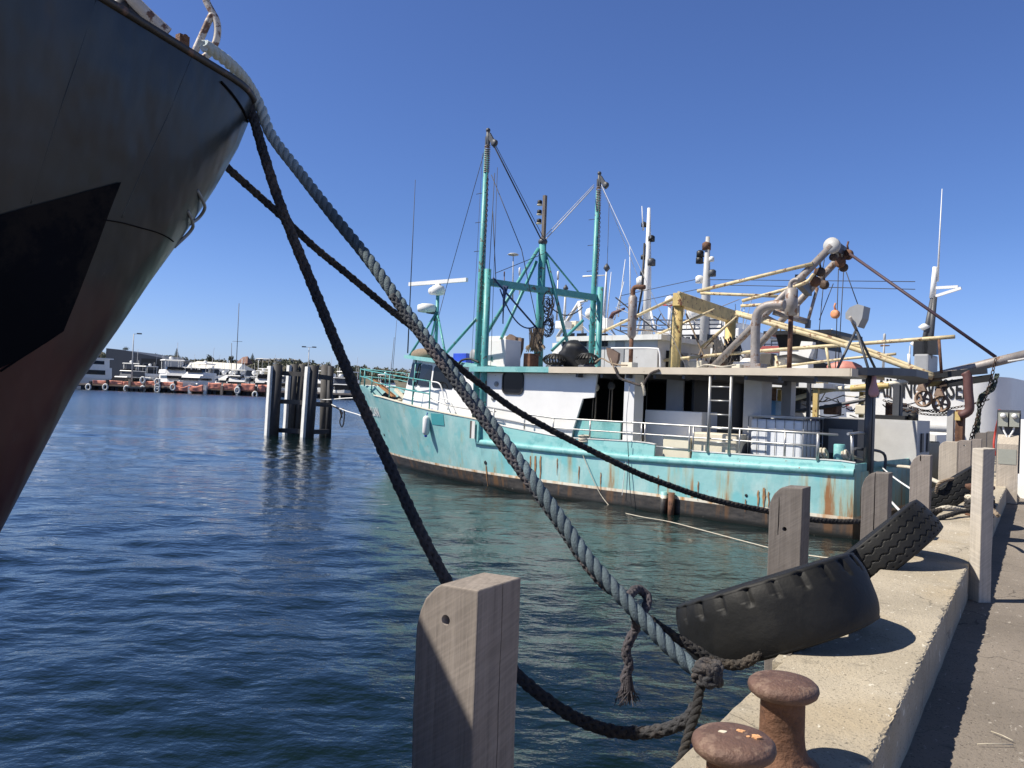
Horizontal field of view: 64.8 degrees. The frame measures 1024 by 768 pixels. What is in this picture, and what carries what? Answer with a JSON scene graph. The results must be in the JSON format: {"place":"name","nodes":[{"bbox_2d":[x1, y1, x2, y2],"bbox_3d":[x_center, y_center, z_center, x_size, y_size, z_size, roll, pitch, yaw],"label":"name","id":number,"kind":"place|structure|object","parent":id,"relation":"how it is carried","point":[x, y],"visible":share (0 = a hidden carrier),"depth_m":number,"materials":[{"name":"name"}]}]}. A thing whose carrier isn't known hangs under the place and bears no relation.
{"place":"outdoors","nodes":[
{"label":"outdoors","id":0,"kind":"place"},
{"bbox_2d":[255,364,407,390],"bbox_3d":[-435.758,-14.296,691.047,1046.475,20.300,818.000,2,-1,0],"label":"hillside","id":1,"kind":"structure","parent":0,"point":[396,382],"depth_m":428.65,"materials":[{"name":"green plant"}]},
{"bbox_2d":[106,348,192,377],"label":"boat shed","id":2,"kind":"object","parent":1,"relation":"on","point":[119,357],"visible":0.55,"depth_m":300.10,"materials":[{"name":"black paint"}]},
{"bbox_2d":[183,361,255,383],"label":"white roofed shed","id":3,"kind":"structure","parent":1,"relation":"on","point":[228,367],"depth_m":322.08,"materials":[{"name":"paint"}]},
{"bbox_2d":[237,356,252,365],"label":"brick house","id":4,"kind":"structure","parent":1,"relation":"on","point":[247,361],"depth_m":523.05,"materials":[{"name":"brown brick"}]},
{"bbox_2d":[98,353,407,381],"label":"wood","id":5,"kind":"object","parent":1,"relation":"on","point":[264,365],"visible":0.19,"depth_m":507.27,"materials":[{"name":"green plant"}]},
{"bbox_2d":[99,351,410,381],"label":"scrub","id":6,"kind":"object","parent":1,"relation":"on","point":[280,363],"visible":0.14,"depth_m":528.77,"materials":[{"name":"green plant"}]},
{"bbox_2d":[369,368,384,379],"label":"round tree","id":7,"kind":"object","parent":1,"relation":"on","point":[377,375],"visible":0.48,"depth_m":429.88,"materials":[{"name":"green plant"}]},
{"bbox_2d":[0,388,859,767],"bbox_3d":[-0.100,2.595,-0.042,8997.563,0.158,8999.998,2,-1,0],"label":"water","id":8,"kind":"structure","parent":0,"point":[200,580],"depth_m":10.28,"materials":[{"name":"blue liquid"}]},
{"bbox_2d":[77,358,113,387],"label":"motor yacht","id":9,"kind":"object","parent":8,"relation":"on","point":[100,369],"visible":0.11,"depth_m":255.03,"materials":[{"name":"white paint"}]},
{"bbox_2d":[111,370,144,381],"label":"motor yacht","id":10,"kind":"object","parent":8,"relation":"on","point":[124,375],"visible":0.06,"depth_m":243.63,"materials":[{"name":"white paint"}]},
{"bbox_2d":[0,0,256,531],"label":"moored ship","id":11,"kind":"object","parent":8,"relation":"on","point":[123,125],"visible":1,"depth_m":3.71,"materials":[{"name":"grey paint"}]},
{"bbox_2d":[248,103,701,740],"bbox_3d":[-0.432,-0.077,4.016,2.829,3.201,0.219,2,-1,27],"label":"mooring rope","id":12,"kind":"object","parent":11,"relation":"attached to","point":[526,683],"visible":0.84,"depth_m":4.00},
{"bbox_2d":[126,386,149,391],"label":"landing platform","id":13,"kind":"structure","parent":8,"relation":"in","point":[136,389],"depth_m":223.04,"materials":[{"name":"grey metal"}]},
{"bbox_2d":[135,353,158,381],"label":"motor yacht","id":14,"kind":"object","parent":8,"relation":"on","point":[154,376],"visible":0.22,"depth_m":271.50,"materials":[{"name":"metal"}]},
{"bbox_2d":[158,346,185,386],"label":"motor yacht","id":15,"kind":"object","parent":8,"relation":"on","point":[169,374],"visible":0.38,"depth_m":242.57,"materials":[{"name":"white paint"}]},
{"bbox_2d":[179,353,216,386],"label":"motor yacht","id":16,"kind":"object","parent":8,"relation":"on","point":[196,377],"visible":0.48,"depth_m":237.74,"materials":[{"name":"metal"}]},
{"bbox_2d":[78,383,352,399],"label":"marina jetty","id":17,"kind":"object","parent":8,"relation":"in","point":[165,389],"visible":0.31,"depth_m":228.34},
{"bbox_2d":[131,333,141,378],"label":"street lamp","id":18,"kind":"object","parent":17,"relation":"on","point":[132,357],"visible":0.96,"depth_m":229.94,"materials":[{"name":"metal"}]},
{"bbox_2d":[228,356,246,385],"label":"motor yacht","id":19,"kind":"object","parent":8,"relation":"on","point":[233,380],"visible":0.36,"depth_m":249.31,"materials":[{"name":"metal"}]},
{"bbox_2d":[225,368,249,383],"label":"motor yacht","id":20,"kind":"object","parent":8,"relation":"on","point":[239,378],"visible":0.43,"depth_m":252.58,"materials":[{"name":"white paint"}]},
{"bbox_2d":[250,360,263,383],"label":"motor yacht","id":21,"kind":"object","parent":8,"relation":"on","point":[252,379],"visible":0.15,"depth_m":277.65,"materials":[{"name":"white paint"}]},
{"bbox_2d":[255,365,268,389],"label":"motor yacht","id":22,"kind":"object","parent":8,"relation":"on","point":[260,380],"visible":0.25,"depth_m":249.60,"materials":[{"name":"metal"}]},
{"bbox_2d":[263,376,285,390],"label":"motor yacht","id":23,"kind":"object","parent":8,"relation":"on","point":[283,383],"depth_m":246.60,"materials":[{"name":"white paint"}]},
{"bbox_2d":[264,364,333,437],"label":"mooring dolphin","id":24,"kind":"object","parent":8,"relation":"in","point":[299,411],"visible":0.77,"depth_m":43.59},
{"bbox_2d":[331,404,360,415],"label":"mooring warp","id":25,"kind":"object","parent":24,"relation":"attached to","point":[346,410],"visible":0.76,"depth_m":41.16,"materials":[{"name":"fabric"}]},
{"bbox_2d":[332,406,344,426],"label":"mooring warp","id":26,"kind":"object","parent":25,"relation":"hanging from","point":[341,412],"visible":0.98,"depth_m":42.55,"materials":[{"name":"fabric"}]},
{"bbox_2d":[333,377,349,397],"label":"motor yacht","id":27,"kind":"object","parent":8,"relation":"on","point":[340,385],"visible":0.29,"depth_m":242.18,"materials":[{"name":"white paint"}]},
{"bbox_2d":[377,363,395,387],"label":"motor yacht","id":28,"kind":"object","parent":8,"relation":"on","point":[392,383],"visible":0.16,"depth_m":257.57,"materials":[{"name":"metal"}]},
{"bbox_2d":[412,572,520,767],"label":"timber post","id":29,"kind":"object","parent":8,"relation":"in","point":[466,663],"visible":1,"depth_m":2.34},
{"bbox_2d":[359,128,928,538],"bbox_3d":[2.829,-1.704,25.692,19.744,11.230,9.180,1,-1,41],"label":"fishing trawler","id":30,"kind":"object","parent":8,"relation":"on","point":[457,444],"visible":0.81,"depth_m":20.96,"materials":[{"name":"paint"}]},
{"bbox_2d":[373,380,395,396],"bbox_3d":[-4.579,0.153,28.853,1.029,0.594,0.220,2,-1,36],"label":"bow plank","id":31,"kind":"object","parent":30,"relation":"on","point":[384,388],"visible":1,"depth_m":28.77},
{"bbox_2d":[382,388,403,399],"bbox_3d":[-3.902,0.597,28.807,1.763,0.872,1.080,1,-1,41],"label":"anchor winch","id":32,"kind":"object","parent":30,"relation":"on","point":[398,392],"visible":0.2,"depth_m":28.34,"materials":[{"name":"black paint"}]},
{"bbox_2d":[408,363,420,384],"bbox_3d":[-3.209,-0.331,26.526,0.104,0.759,0.837,3,-1,-32],"label":"window","id":33,"kind":"structure","parent":30,"relation":"in","point":[410,381],"depth_m":26.55,"materials":[{"name":"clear glass"}]},
{"bbox_2d":[411,348,430,357],"bbox_3d":[-2.958,-0.967,26.608,1.000,0.420,0.500,1,-1,41],"label":"tarp bundle","id":34,"kind":"object","parent":30,"relation":"on","point":[421,352],"visible":0.48,"depth_m":26.37,"materials":[{"name":"beige fabric"}]},
{"bbox_2d":[418,364,431,386],"bbox_3d":[-2.770,-0.277,25.788,0.079,0.741,0.938,3,-1,-32],"label":"window","id":35,"kind":"structure","parent":30,"relation":"in","point":[426,370],"depth_m":25.76,"materials":[{"name":"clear glass"}]},
{"bbox_2d":[422,408,432,436],"bbox_3d":[-2.636,1.199,25.020,0.223,0.888,0.382,2,-1,11],"label":"boat fender","id":36,"kind":"object","parent":30,"relation":"hanging from","point":[426,426],"visible":0.98,"depth_m":24.86,"materials":[{"name":"white paint"}]},
{"bbox_2d":[432,366,452,388],"bbox_3d":[-2.129,-0.203,24.906,0.039,0.720,1.118,3,-1,-41],"label":"window","id":37,"kind":"structure","parent":30,"relation":"in","point":[438,376],"depth_m":25.01,"materials":[{"name":"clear glass"}]},
{"bbox_2d":[453,353,473,362],"bbox_3d":[-1.475,-0.785,24.822,0.570,0.299,0.400,1,-1,41],"label":"roof crate","id":38,"kind":"object","parent":30,"relation":"on","point":[457,357],"visible":0.46,"depth_m":24.63,"materials":[{"name":"blue plastic"}]},
{"bbox_2d":[488,339,520,366],"bbox_3d":[-0.291,-0.876,24.314,0.869,0.873,0.700,1,-1,41],"label":"roof box","id":39,"kind":"object","parent":30,"relation":"on","point":[505,353],"visible":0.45,"depth_m":24.00,"materials":[{"name":"white paint"}]},
{"bbox_2d":[506,334,523,355],"bbox_3d":[0.075,-1.108,24.550,0.650,0.822,0.120,1,-1,41],"label":"otter board","id":40,"kind":"object","parent":39,"relation":"on","point":[511,337],"visible":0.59,"depth_m":24.42,"materials":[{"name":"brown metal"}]},
{"bbox_2d":[502,372,523,394],"bbox_3d":[0.020,-0.032,22.596,0.799,0.651,0.030,1,-1,41],"label":"window","id":41,"kind":"structure","parent":30,"relation":"in","point":[512,382],"depth_m":22.59,"materials":[{"name":"black glass"}]},
{"bbox_2d":[523,353,538,366],"bbox_3d":[0.557,-0.653,23.621,0.259,0.470,0.400,1,-1,41],"label":"tool box","id":42,"kind":"object","parent":30,"relation":"on","point":[530,360],"visible":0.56,"depth_m":23.50,"materials":[{"name":"wood"}]},
{"bbox_2d":[525,328,545,352],"bbox_3d":[0.771,-1.347,24.727,0.437,0.791,1.398,3,-1,-29],"label":"net bundle","id":43,"kind":"object","parent":30,"relation":"hanging from","point":[535,343],"visible":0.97,"depth_m":24.60,"materials":[{"name":"brown fabric"}]},
{"bbox_2d":[542,291,554,337],"bbox_3d":[1.104,-2.116,24.413,0.401,1.432,0.171,2,-1,-3],"label":"rope hank","id":44,"kind":"object","parent":30,"relation":"hanging from","point":[548,319],"visible":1,"depth_m":24.39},
{"bbox_2d":[558,340,588,366],"bbox_3d":[1.748,-0.812,22.922,0.893,0.902,0.852,2,-1,-2],"label":"tarp bundle","id":45,"kind":"object","parent":30,"relation":"on","point":[570,351],"visible":0.66,"depth_m":22.63,"materials":[{"name":"black paint"}]},
{"bbox_2d":[578,434,588,441],"bbox_3d":[1.853,1.398,20.664,0.325,0.197,0.350,1,-1,42],"label":"rope coil","id":46,"kind":"object","parent":30,"relation":"on","point":[582,438],"visible":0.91,"depth_m":20.54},
{"bbox_2d":[592,384,598,418],"bbox_3d":[2.172,0.395,21.073,0.200,1.300,0.080,1,-1,41],"label":"hanging block","id":47,"kind":"object","parent":30,"relation":"hanging from","point":[597,389],"depth_m":21.04,"materials":[{"name":"beige paint"}]},
{"bbox_2d":[607,378,615,419],"bbox_3d":[2.572,0.378,20.921,0.200,1.240,0.080,1,-1,42],"label":"hanging block","id":48,"kind":"object","parent":30,"relation":"hanging from","point":[611,385],"depth_m":20.90,"materials":[{"name":"black metal"}]},
{"bbox_2d":[606,348,619,365],"bbox_3d":[2.606,-0.700,20.811,0.384,0.481,0.100,1,-1,42],"label":"otter board","id":49,"kind":"object","parent":30,"relation":"on","point":[613,355],"visible":0.96,"depth_m":20.74,"materials":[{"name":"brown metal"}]},
{"bbox_2d":[614,367,659,385],"bbox_3d":[2.989,-0.179,19.503,1.295,0.481,0.115,1,-1,41],"label":"deck rope","id":50,"kind":"object","parent":30,"relation":"hanging from","point":[634,383],"visible":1,"depth_m":19.44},
{"bbox_2d":[580,449,767,547],"bbox_3d":[3.288,2.311,17.614,0.347,1.497,6.749,3,-1,-26],"label":"mooring warp","id":51,"kind":"object","parent":30,"relation":"hanging from","point":[672,522],"visible":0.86,"depth_m":17.19,"materials":[{"name":"fabric"}]},
{"bbox_2d":[663,436,691,457],"bbox_3d":[4.064,1.628,19.307,0.728,0.735,0.550,1,-1,41],"label":"fish crate","id":52,"kind":"object","parent":30,"relation":"on","point":[677,442],"visible":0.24,"depth_m":19.09,"materials":[{"name":"beige paint"}]},
{"bbox_2d":[645,410,716,455],"bbox_3d":[4.215,1.347,20.223,1.596,1.337,0.800,1,-1,41],"label":"deck locker","id":53,"kind":"object","parent":30,"relation":"on","point":[678,417],"visible":0.44,"depth_m":19.95,"materials":[{"name":"white paint"}]},
{"bbox_2d":[698,364,735,367],"bbox_3d":[4.693,-0.415,18.558,0.900,0.110,0.198,2,-1,33],"label":"deck rope","id":54,"kind":"object","parent":30,"relation":"on","point":[716,365],"visible":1,"depth_m":18.50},
{"bbox_2d":[694,432,746,452],"bbox_3d":[4.809,1.580,18.718,1.112,0.871,0.550,1,-1,41],"label":"fish crate","id":55,"kind":"object","parent":30,"relation":"on","point":[699,444],"visible":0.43,"depth_m":18.47,"materials":[{"name":"beige paint"}]},
{"bbox_2d":[741,443,749,453],"bbox_3d":[5.159,1.685,18.771,0.800,0.679,0.598,1,-1,41],"label":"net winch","id":56,"kind":"object","parent":30,"relation":"on","point":[744,449],"visible":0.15,"depth_m":18.47,"materials":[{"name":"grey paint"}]},
{"bbox_2d":[747,414,824,458],"bbox_3d":[6.232,1.379,18.398,1.309,1.300,1.200,1,-1,41],"label":"water tank","id":57,"kind":"object","parent":30,"relation":"on","point":[787,423],"visible":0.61,"depth_m":17.98,"materials":[{"name":"white plastic"}]},
{"bbox_2d":[819,448,849,460],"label":"rope turns","id":58,"kind":"object","parent":30,"relation":"attached to","point":[824,454],"visible":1,"depth_m":16.88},
{"bbox_2d":[817,418,863,463],"bbox_3d":[7.677,1.465,18.720,0.930,1.310,1.360,1,-1,41],"label":"winch housing","id":59,"kind":"object","parent":30,"relation":"on","point":[841,427],"visible":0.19,"depth_m":18.33,"materials":[{"name":"grey metal"}]},
{"bbox_2d":[836,304,875,367],"bbox_3d":[8.208,-1.067,18.883,0.685,1.554,1.445,1,-1,41],"label":"floodlight","id":60,"kind":"object","parent":30,"relation":"attached to","point":[856,315],"visible":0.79,"depth_m":18.74,"materials":[{"name":"grey paint"}]},
{"bbox_2d":[868,376,878,396],"bbox_3d":[7.523,0.014,16.765,0.193,0.520,0.193,1,-1,41],"label":"hanging bag","id":61,"kind":"object","parent":30,"relation":"hanging from","point":[873,390],"visible":0.83,"depth_m":16.71,"materials":[{"name":"purple"}]},
{"bbox_2d":[839,413,929,465],"bbox_3d":[9.226,1.450,19.996,1.860,1.500,1.100,1,-1,41],"label":"deck box","id":62,"kind":"object","parent":30,"relation":"on","point":[904,437],"visible":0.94,"depth_m":19.34,"materials":[{"name":"grey metal"}]},
{"bbox_2d":[850,455,938,483],"bbox_3d":[6.802,1.561,14.896,1.111,0.309,6.674,2,-1,19],"label":"mooring warp","id":63,"kind":"object","parent":30,"relation":"attached to","point":[934,480],"visible":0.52,"depth_m":16.39,"materials":[{"name":"fabric"}]},
{"bbox_2d":[504,193,1023,459],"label":"training vessel","id":64,"kind":"object","parent":8,"relation":"on","point":[1007,393],"visible":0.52,"depth_m":36.26,"materials":[{"name":"white paint"}]},
{"bbox_2d":[764,485,810,669],"bbox_3d":[1.856,2.834,5.577,0.226,4.254,0.226,2,-1,33],"label":"timber post","id":65,"kind":"object","parent":8,"relation":"in","point":[789,524],"visible":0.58,"depth_m":5.52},
{"bbox_2d":[552,237,1023,487],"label":"yellow rigged trawler","id":66,"kind":"object","parent":8,"relation":"on","point":[695,353],"visible":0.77,"depth_m":25.02,"materials":[{"name":"grey metal"}]},
{"bbox_2d":[577,333,586,345],"bbox_3d":[2.549,-1.620,29.547,0.429,0.478,0.040,1,-1,42],"label":"window","id":67,"kind":"structure","parent":66,"relation":"in","point":[583,343],"depth_m":29.47,"materials":[{"name":"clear glass"}]},
{"bbox_2d":[614,341,623,366],"bbox_3d":[3.765,-0.454,28.428,0.373,2.489,0.020,1,-1,41],"label":"door","id":68,"kind":"structure","parent":66,"relation":"in","point":[617,343],"depth_m":28.39,"materials":[{"name":"grey paint"}]},
{"bbox_2d":[827,361,861,368],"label":"orange buoys","id":69,"kind":"object","parent":66,"relation":"on","point":[848,364],"visible":0.37,"depth_m":26.26},
{"bbox_2d":[760,329,954,443],"bbox_3d":[10.182,1.032,31.577,12.530,6.112,4.020,1,-1,41],"label":"black topped boat","id":70,"kind":"object","parent":8,"relation":"on","point":[803,356],"visible":0.02,"depth_m":29.69,"materials":[{"name":"white paint"}]},
{"bbox_2d":[860,472,892,539],"bbox_3d":[3.109,2.899,7.007,0.220,4.266,0.220,2,-1,33],"label":"timber post","id":71,"kind":"object","parent":8,"relation":"in","point":[876,502],"visible":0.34,"depth_m":6.96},
{"bbox_2d":[909,455,932,509],"bbox_3d":[4.586,2.963,9.158,0.209,4.318,0.209,2,-1,33],"label":"timber post","id":72,"kind":"object","parent":8,"relation":"in","point":[920,490],"visible":0.23,"depth_m":9.10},
{"bbox_2d":[938,441,958,480],"bbox_3d":[7.284,3.130,13.557,0.274,4.330,0.274,2,-1,33],"label":"timber post","id":73,"kind":"object","parent":8,"relation":"in","point":[948,458],"visible":0.24,"depth_m":13.48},
{"bbox_2d":[957,440,971,472],"bbox_3d":[8.093,3.178,14.557,0.254,4.329,0.254,2,-1,33],"label":"timber post","id":74,"kind":"object","parent":8,"relation":"in","point":[965,455],"visible":0.21,"depth_m":14.47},
{"bbox_2d":[971,439,981,464],"bbox_3d":[8.875,3.223,15.556,0.225,4.329,0.226,2,-1,33],"label":"timber post","id":75,"kind":"object","parent":8,"relation":"in","point":[976,443],"visible":0.09,"depth_m":15.48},
{"bbox_2d":[975,433,986,447],"bbox_3d":[10.498,3.291,18.157,0.224,4.399,0.224,2,-1,33],"label":"timber post","id":76,"kind":"object","parent":8,"relation":"in","point":[983,436],"visible":0.13,"depth_m":18.08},
{"bbox_2d":[985,431,993,447],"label":"timber post","id":77,"kind":"object","parent":8,"relation":"in","point":[990,434],"visible":0.06,"depth_m":19.09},
{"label":"jetty post","id":78,"kind":"object","parent":8,"relation":"in","visible":0},
{"bbox_2d":[241,383,254,390],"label":"barrier mesh","id":79,"kind":"object","parent":78,"relation":"attached to","point":[247,387],"visible":1,"depth_m":227.50,"materials":[{"name":"orange fabric"}]},
{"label":"jetty post","id":80,"kind":"object","parent":8,"relation":"in","visible":0},
{"bbox_2d":[174,385,202,391],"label":"barrier mesh","id":81,"kind":"object","parent":80,"relation":"attached to","point":[199,388],"visible":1,"depth_m":226.88,"materials":[{"name":"plastic"}]},
{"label":"jetty post","id":82,"kind":"object","parent":8,"relation":"in","visible":0},
{"bbox_2d":[109,380,122,384],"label":"barrier mesh","id":83,"kind":"object","parent":82,"relation":"attached to","point":[112,382],"visible":1,"depth_m":227.56,"materials":[{"name":"plastic"}]},
{"bbox_2d":[102,0,1023,379],"label":"sky","id":84,"kind":"structure","parent":0,"point":[770,131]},
{"bbox_2d":[691,657,723,689],"bbox_3d":[0.805,1.192,3.322,0.134,0.106,0.118,2,-1,0],"label":"rope knot","id":85,"kind":"object","parent":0,"point":[707,673],"visible":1,"depth_m":3.28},
{"bbox_2d":[198,40,695,673],"bbox_3d":[-0.489,-0.284,3.820,2.821,2.957,0.605,2,-1,30],"label":"mooring rope","id":86,"kind":"object","parent":85,"relation":"attached to","point":[630,606],"visible":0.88,"depth_m":3.90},
{"bbox_2d":[388,293,609,594],"bbox_3d":[-0.067,0.251,3.794,1.199,1.366,0.050,2,-1,18],"label":"mooring rope","id":87,"kind":"object","parent":86,"relation":"attached to","point":[468,401],"visible":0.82,"depth_m":3.82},
{"bbox_2d":[616,580,651,684],"bbox_3d":[0.520,1.107,3.609,0.167,0.458,0.268,2,-1,24],"label":"rope tail","id":88,"kind":"object","parent":86,"relation":"hanging from","point":[643,592],"visible":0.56,"depth_m":3.54},
{"bbox_2d":[614,674,640,706],"bbox_3d":[0.502,1.342,3.513,0.110,0.141,0.105,2,-1,15],"label":"rope fray","id":89,"kind":"object","parent":88,"relation":"hanging from","point":[627,690],"visible":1,"depth_m":3.51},
{"bbox_2d":[676,684,704,762],"bbox_3d":[0.714,1.415,3.254,0.047,0.424,0.232,1,-1,42],"label":"rope tail","id":90,"kind":"object","parent":85,"relation":"hanging from","point":[691,723],"visible":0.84,"depth_m":3.26},
{"bbox_2d":[900,497,1023,767],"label":"pavement","id":91,"kind":"structure","parent":0,"point":[976,696],"depth_m":4.09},
{"bbox_2d":[672,460,1006,767],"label":"kerb","id":92,"kind":"structure","parent":91,"relation":"on","point":[875,681],"depth_m":3.54,"materials":[{"name":"concrete"}]},
{"bbox_2d":[225,164,942,524],"bbox_3d":[1.162,-0.136,7.086,7.566,2.895,0.186,3,-1,-25],"label":"mooring rope","id":93,"kind":"object","parent":92,"relation":"attached to","point":[315,248],"visible":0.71,"depth_m":6.60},
{"bbox_2d":[691,722,776,767],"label":"mooring bollard","id":94,"kind":"object","parent":92,"relation":"on","point":[724,745],"visible":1,"depth_m":2.01,"materials":[{"name":"metal"}]},
{"bbox_2d":[676,553,879,661],"bbox_3d":[1.322,1.145,4.063,0.974,0.675,0.976,2,-1,0],"label":"truck tyre","id":95,"kind":"object","parent":92,"relation":"on","point":[802,607],"visible":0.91,"depth_m":3.66,"materials":[{"name":"rubber"}]},
{"bbox_2d":[648,613,761,670],"bbox_3d":[0.830,1.117,3.688,0.752,0.355,0.054,2,-1,8],"label":"rope lashing","id":96,"kind":"object","parent":95,"relation":"attached to","point":[697,651],"visible":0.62,"depth_m":3.66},
{"bbox_2d":[747,670,819,767],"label":"mooring bollard","id":97,"kind":"object","parent":92,"relation":"on","point":[786,697],"visible":0.85,"depth_m":2.42,"materials":[{"name":"metal"}]},
{"bbox_2d":[845,499,943,578],"bbox_3d":[2.742,1.294,6.082,0.954,0.892,1.029,2,-1,0],"label":"truck tyre","id":98,"kind":"object","parent":92,"relation":"on","point":[901,537],"visible":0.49,"depth_m":5.65,"materials":[{"name":"rubber"}]},
{"bbox_2d":[931,465,971,515],"bbox_3d":[5.345,1.372,9.933,0.991,0.818,1.033,2,-1,0],"label":"truck tyre","id":99,"kind":"object","parent":92,"relation":"on","point":[954,491],"visible":0.37,"depth_m":9.49,"materials":[{"name":"rubber"}]},
{"bbox_2d":[934,477,953,493],"bbox_3d":[5.160,1.222,9.527,0.341,0.247,0.150,2,-1,0],"label":"mooring warp","id":100,"kind":"object","parent":99,"relation":"attached to","point":[939,483],"visible":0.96,"depth_m":9.48,"materials":[{"name":"brown fabric"}]},
{"bbox_2d":[937,508,970,519],"bbox_3d":[4.658,1.375,8.490,0.755,0.113,0.080,3,-1,-34],"label":"mooring warp","id":101,"kind":"object","parent":92,"relation":"on","point":[951,514],"visible":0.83,"depth_m":8.44,"materials":[{"name":"fabric"}]},
{"bbox_2d":[938,505,969,513],"bbox_3d":[4.797,1.346,8.646,0.479,0.105,0.157,2,-1,-8],"label":"mooring warp","id":102,"kind":"object","parent":92,"relation":"on","point":[948,507],"visible":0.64,"depth_m":8.57,"materials":[{"name":"fabric"}]},
{"bbox_2d":[965,483,994,517],"bbox_3d":[5.094,1.263,8.784,0.288,0.352,0.288,2,-1,0],"label":"rope wound bollard","id":103,"kind":"object","parent":92,"relation":"on","point":[968,486],"visible":0.19,"depth_m":8.77,"materials":[{"name":"metal"}]},
{"bbox_2d":[968,447,994,602],"bbox_3d":[3.438,1.036,5.906,0.107,1.140,0.107,2,-1,-12],"label":"timber post","id":104,"kind":"object","parent":91,"relation":"on","point":[981,509],"visible":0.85,"depth_m":5.86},
{"bbox_2d":[996,410,1020,503],"bbox_3d":[7.742,1.126,12.599,0.320,1.440,0.316,2,-1,33],"label":"power pedestal","id":105,"kind":"object","parent":91,"relation":"on","point":[1008,446],"visible":1,"depth_m":12.52,"materials":[{"name":"grey metal"}]},
{"bbox_2d":[993,409,999,455],"bbox_3d":[7.839,0.790,13.045,0.068,0.762,0.407,2,-1,25],"label":"red hose","id":106,"kind":"object","parent":105,"relation":"hanging from","point":[995,433],"visible":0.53,"depth_m":13.18,"materials":[{"name":"plastic"}]},
{"bbox_2d":[1017,419,1023,498],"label":"white cabinet","id":107,"kind":"object","parent":91,"relation":"on","point":[1020,489],"visible":0.25,"depth_m":13.44,"materials":[{"name":"paint"}]},
{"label":"jetty post","id":108,"kind":"object","parent":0,"visible":0},
{"bbox_2d":[208,383,221,388],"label":"barrier mesh","id":109,"kind":"object","parent":108,"relation":"attached to","point":[213,385],"visible":1,"depth_m":227.50,"materials":[{"name":"plastic"}]},
{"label":"jetty post","id":110,"kind":"object","parent":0,"visible":0},
{"bbox_2d":[223,384,236,389],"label":"barrier mesh","id":111,"kind":"object","parent":110,"relation":"attached to","point":[229,386],"visible":1,"depth_m":227.52,"materials":[{"name":"orange fabric"}]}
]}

